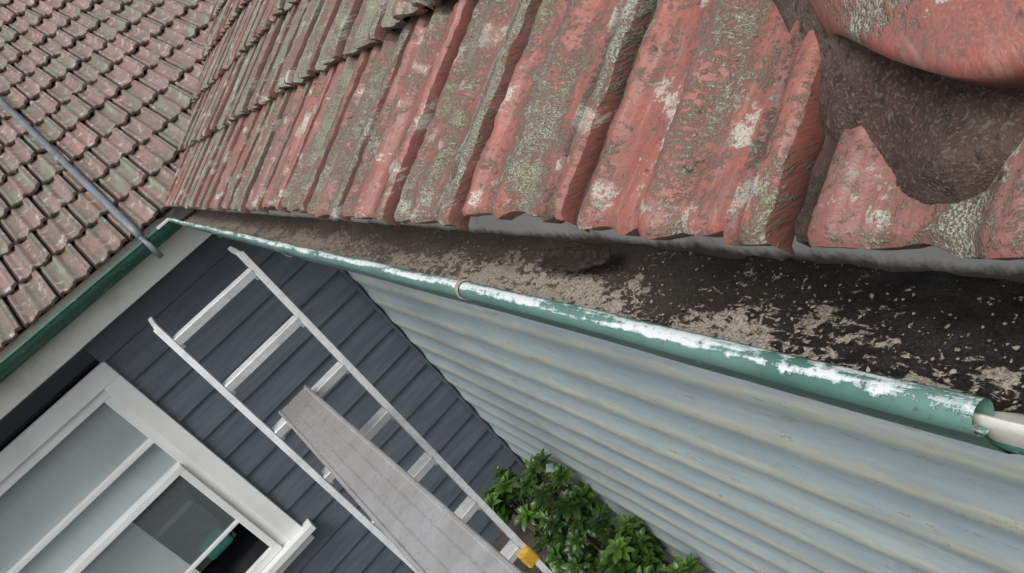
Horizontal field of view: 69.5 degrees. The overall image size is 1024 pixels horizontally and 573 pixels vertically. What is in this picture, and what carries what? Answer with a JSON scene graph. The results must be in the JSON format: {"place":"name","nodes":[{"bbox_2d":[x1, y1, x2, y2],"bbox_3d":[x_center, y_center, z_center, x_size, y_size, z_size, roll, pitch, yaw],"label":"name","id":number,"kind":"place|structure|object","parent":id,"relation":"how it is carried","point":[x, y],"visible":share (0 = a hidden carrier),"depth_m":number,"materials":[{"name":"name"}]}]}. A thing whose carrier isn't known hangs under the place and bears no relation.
{"place":"outdoors","nodes":[
{"label":"outdoors","id":0,"kind":"place"},
{"bbox_2d":[0,0,215,351],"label":"roof slope beyond valley","id":1,"kind":"structure","parent":0,"point":[153,132],"depth_m":4.69,"materials":[{"name":"tile"}]},
{"bbox_2d":[0,97,163,258],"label":"metal pipe","id":2,"kind":"object","parent":1,"relation":"on","point":[58,158],"visible":1,"depth_m":4.29,"materials":[{"name":"grey metal"}]},
{"bbox_2d":[221,1,422,37],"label":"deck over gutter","id":3,"kind":"structure","parent":1,"relation":"on","point":[405,19],"depth_m":1.42,"materials":[{"name":"brown"}]},
{"bbox_2d":[0,0,223,346],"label":"roof tiles","id":4,"kind":"object","parent":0,"point":[91,272],"depth_m":4.41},
{"bbox_2d":[0,226,211,418],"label":"fascia","id":5,"kind":"structure","parent":4,"relation":"attached to","point":[18,385],"depth_m":4.00,"materials":[{"name":"beige paint"}]},
{"bbox_2d":[157,62,200,218],"bbox_3d":[-2.249,-3.193,6.143,0.180,2.710,6.562,-28,26,24],"label":"valley flashing","id":6,"kind":"object","parent":4,"relation":"attached to","point":[168,212],"visible":0.14,"depth_m":4.04,"materials":[{"name":"metal"}]},
{"bbox_2d":[141,484,193,539],"bbox_3d":[-2.491,1.727,4.852,0.950,0.040,0.300,-47,25,-17],"label":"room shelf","id":7,"kind":"object","parent":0,"point":[166,515],"visible":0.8,"depth_m":4.89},
{"bbox_2d":[157,491,236,571],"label":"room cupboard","id":8,"kind":"object","parent":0,"point":[190,526],"visible":0.68,"depth_m":5.17,"materials":[{"name":"grey wood"}]},
{"bbox_2d":[201,519,268,572],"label":"room floor","id":9,"kind":"structure","parent":0,"point":[244,550],"depth_m":5.15,"materials":[{"name":"black"}]},
{"bbox_2d":[0,364,233,527],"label":"room back","id":10,"kind":"object","parent":9,"relation":"on","point":[176,485],"depth_m":5.32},
{"bbox_2d":[0,348,97,447],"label":"room top","id":11,"kind":"object","parent":10,"relation":"attached to","point":[43,396],"depth_m":4.45,"materials":[{"name":"black"}]},
{"bbox_2d":[197,522,233,559],"bbox_3d":[-1.984,1.699,4.934,0.200,0.150,0.150,-47,25,-17],"label":"room cushion","id":12,"kind":"object","parent":9,"relation":"on","point":[210,535],"visible":0.84,"depth_m":4.88,"materials":[{"name":"teal fabric"}]},
{"bbox_2d":[0,348,669,572],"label":"ground","id":13,"kind":"structure","parent":0,"point":[501,540],"depth_m":5.48,"materials":[{"name":"green plant"}]},
{"bbox_2d":[83,234,533,572],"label":"weatherboard wall","id":14,"kind":"structure","parent":13,"relation":"on","point":[333,305],"depth_m":4.81,"materials":[{"name":"wood"}]},
{"bbox_2d":[0,361,118,496],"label":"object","id":15,"kind":"structure","parent":14,"relation":"attached to","point":[24,452],"depth_m":4.13,"materials":[{"name":"white paint"}]},
{"bbox_2d":[0,402,176,572],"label":"blind","id":16,"kind":"object","parent":15,"relation":"attached to","point":[51,489],"visible":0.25,"depth_m":4.30,"materials":[{"name":"white fabric"}]},
{"bbox_2d":[104,374,301,539],"bbox_3d":[-1.877,1.088,4.576,0.115,1.525,0.052,-47,25,-17],"label":"casing","id":17,"kind":"object","parent":14,"relation":"attached to","point":[136,401],"visible":0.9,"depth_m":4.52,"materials":[{"name":"white paint"}]},
{"bbox_2d":[260,519,315,572],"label":"sill","id":18,"kind":"structure","parent":14,"relation":"attached to","point":[291,546],"depth_m":4.80,"materials":[{"name":"white paint"}]},
{"bbox_2d":[105,396,287,545],"bbox_3d":[-1.940,1.164,4.609,0.055,1.465,0.108,-47,25,-17],"label":"frame","id":19,"kind":"object","parent":18,"relation":"on","point":[129,416],"visible":0.62,"depth_m":4.53,"materials":[{"name":"white paint"}]},
{"bbox_2d":[6,438,153,572],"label":"transom rail","id":20,"kind":"object","parent":19,"relation":"attached to","point":[76,510],"visible":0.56,"depth_m":4.27,"materials":[{"name":"white paint"}]},
{"bbox_2d":[63,462,184,572],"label":"meeting rail","id":21,"kind":"object","parent":19,"relation":"attached to","point":[118,526],"visible":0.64,"depth_m":4.36,"materials":[{"name":"white paint"}]},
{"bbox_2d":[245,541,281,572],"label":"sash bottom","id":22,"kind":"object","parent":18,"relation":"on","point":[268,555],"visible":1,"depth_m":4.78,"materials":[{"name":"white paint"}]},
{"bbox_2d":[180,468,275,547],"bbox_3d":[-1.781,1.404,4.653,0.045,0.785,0.045,-47,25,-17],"label":"sash stile","id":23,"kind":"object","parent":22,"relation":"on","point":[223,504],"visible":1,"depth_m":4.63,"materials":[{"name":"white paint"}]},
{"bbox_2d":[184,520,238,572],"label":"sash bar","id":24,"kind":"object","parent":23,"relation":"attached to","point":[211,547],"visible":1,"depth_m":4.62,"materials":[{"name":"white paint"}]},
{"bbox_2d":[275,534,314,572],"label":"apron","id":25,"kind":"object","parent":14,"relation":"attached to","point":[296,553],"visible":0.45,"depth_m":4.89,"materials":[{"name":"white paint"}]},
{"bbox_2d":[337,268,526,469],"bbox_3d":[-0.667,0.457,5.179,0.020,3.100,0.032,-47,25,-17],"label":"corner bead","id":26,"kind":"object","parent":14,"relation":"attached to","point":[411,345],"visible":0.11,"depth_m":5.22,"materials":[{"name":"metal"}]},
{"bbox_2d":[148,246,552,572],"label":"aluminium ladder","id":27,"kind":"object","parent":13,"relation":"on","point":[514,548],"visible":0.87,"depth_m":3.36,"materials":[{"name":"silver metal"}]},
{"bbox_2d":[279,385,522,572],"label":"scaffold plank","id":28,"kind":"object","parent":27,"relation":"on","point":[423,529],"visible":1,"depth_m":2.19,"materials":[{"name":"metal"}]},
{"bbox_2d":[481,466,544,533],"bbox_3d":[0.016,1.580,5.311,0.400,0.623,0.394,-30,25,19],"label":"shrub","id":29,"kind":"object","parent":13,"relation":"on","point":[501,507],"visible":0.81,"depth_m":5.22,"materials":[{"name":"green plant"}]},
{"bbox_2d":[531,523,594,572],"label":"shrub","id":30,"kind":"object","parent":13,"relation":"on","point":[558,561],"visible":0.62,"depth_m":4.83,"materials":[{"name":"green plant"}]},
{"bbox_2d":[517,448,616,556],"bbox_3d":[0.368,1.421,4.636,0.412,0.991,0.530,-47,25,-17],"label":"shrub","id":31,"kind":"object","parent":13,"relation":"on","point":[573,505],"visible":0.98,"depth_m":4.49,"materials":[{"name":"green plant"}]},
{"bbox_2d":[587,557,599,572],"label":"shrub","id":32,"kind":"object","parent":13,"relation":"on","point":[591,568],"visible":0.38,"depth_m":4.59,"materials":[{"name":"green plant"}]},
{"bbox_2d":[585,508,667,572],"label":"shrub","id":33,"kind":"object","parent":13,"relation":"on","point":[632,546],"visible":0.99,"depth_m":4.13,"materials":[{"name":"green plant"}]},
{"bbox_2d":[644,552,705,572],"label":"shrub","id":34,"kind":"object","parent":13,"relation":"on","point":[688,564],"visible":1,"depth_m":3.77,"materials":[{"name":"green plant"}]},
{"bbox_2d":[347,271,1023,572],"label":"corrugated wall","id":35,"kind":"structure","parent":13,"relation":"on","point":[713,472],"depth_m":2.49,"materials":[{"name":"grey metal"}]},
{"bbox_2d":[164,0,1023,260],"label":"roof slope over gutter","id":36,"kind":"structure","parent":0,"point":[665,120],"depth_m":0.71,"materials":[{"name":"tile"}]},
{"bbox_2d":[772,0,1023,204],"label":"hip mortar","id":37,"kind":"object","parent":36,"relation":"on","point":[936,139],"visible":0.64,"depth_m":0.37,"materials":[{"name":"concrete"}]},
{"bbox_2d":[808,0,1023,88],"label":"hip cap tiles","id":38,"kind":"object","parent":37,"relation":"on","point":[979,43],"visible":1,"depth_m":0.33,"materials":[{"name":"ceramic"}]},
{"bbox_2d":[972,412,1023,448],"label":"joined shell","id":39,"kind":"object","parent":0,"point":[1008,432],"visible":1,"depth_m":0.34},
{"bbox_2d":[988,439,1023,454],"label":"joined bottom edge","id":40,"kind":"object","parent":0,"point":[1010,448],"visible":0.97,"depth_m":0.35,"materials":[{"name":"green metal"}]},
{"label":"far gutter bed","id":41,"kind":"object","parent":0,"visible":0},
{"bbox_2d":[0,222,182,382],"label":"gutter face","id":42,"kind":"object","parent":41,"relation":"on","point":[60,323],"visible":0.95,"depth_m":3.85},
{"bbox_2d":[0,221,168,365],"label":"gutter lip","id":43,"kind":"object","parent":42,"relation":"attached to","point":[70,303],"visible":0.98,"depth_m":3.81,"materials":[{"name":"metal"}]},
{"bbox_2d":[0,207,194,360],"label":"gutter back","id":44,"kind":"object","parent":42,"relation":"on","point":[181,214],"visible":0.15,"depth_m":3.96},
{"bbox_2d":[156,218,168,229],"bbox_3d":[-1.875,-0.337,3.966,0.080,0.016,0.014,-47,25,-17],"label":"gutter corner bracket","id":45,"kind":"object","parent":42,"relation":"attached to","point":[164,222],"visible":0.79,"depth_m":3.96,"materials":[{"name":"white metal"}]},
{"bbox_2d":[172,222,1015,453],"bbox_3d":[-0.784,-0.179,2.265,0.154,0.072,4.363,-47,25,-17],"label":"gutter face","id":46,"kind":"object","parent":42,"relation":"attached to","point":[984,441],"visible":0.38,"depth_m":0.49},
{"bbox_2d":[454,279,472,299],"bbox_3d":[-0.047,0.006,0.817,0.027,0.034,0.007,-47,25,-17],"label":"strap clip","id":47,"kind":"object","parent":46,"relation":"on","point":[459,282],"visible":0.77,"depth_m":0.81,"materials":[{"name":"beige metal"}]},
{"bbox_2d":[465,303,502,315],"bbox_3d":[-0.029,0.025,0.782,0.003,0.009,0.088,-47,25,-17],"label":"strap tail","id":48,"kind":"object","parent":46,"relation":"on","point":[484,310],"visible":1,"depth_m":0.78},
{"bbox_2d":[168,218,993,436],"bbox_3d":[-0.820,-0.152,2.169,0.021,0.023,4.226,-47,25,-17],"label":"gutter lip","id":49,"kind":"object","parent":46,"relation":"attached to","point":[944,408],"visible":0.98,"depth_m":0.47,"materials":[{"name":"green metal"}]},
{"bbox_2d":[185,209,1023,413],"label":"gutter silt bed","id":50,"kind":"object","parent":46,"relation":"in","point":[769,307],"visible":0.88,"depth_m":0.60,"materials":[{"name":"black soil"}]},
{"bbox_2d":[536,247,612,271],"bbox_3d":[0.067,-0.031,0.805,0.036,0.023,0.147,-47,25,-17],"label":"bark fragment","id":51,"kind":"object","parent":50,"relation":"on","point":[564,259],"visible":1,"depth_m":0.81,"materials":[{"name":"brown wood"}]},
{"bbox_2d":[272,223,1023,380],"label":"gutter crumbs","id":52,"kind":"object","parent":50,"relation":"on","point":[913,313],"visible":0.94,"depth_m":0.57,"materials":[{"name":"brown soil"}]},
{"bbox_2d":[375,234,1023,402],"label":"gutter leaf flakes","id":53,"kind":"object","parent":50,"relation":"on","point":[952,371],"visible":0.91,"depth_m":0.54,"materials":[{"name":"brown plant"}]},
{"bbox_2d":[194,208,1023,282],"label":"gutter back","id":54,"kind":"object","parent":46,"relation":"on","point":[932,258],"visible":0.01,"depth_m":0.65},
{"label":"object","id":55,"kind":"object","parent":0,"visible":0},
{"bbox_2d":[994,411,1023,423],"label":"pipe","id":56,"kind":"object","parent":55,"relation":"on","point":[1017,417],"visible":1,"depth_m":0.35,"materials":[{"name":"beige paint"}]},
{"bbox_3d":[-2.900,2.185,4.183,0.055,1.465,0.108,-47,25,-17],"label":"frame","id":57,"kind":"object","parent":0,"visible":0},
{"bbox_2d":[81,522,200,572],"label":"room curtain","id":58,"kind":"object","parent":57,"relation":"attached to","point":[132,547],"visible":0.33,"depth_m":4.56,"materials":[{"name":"white fabric"}]}
]}

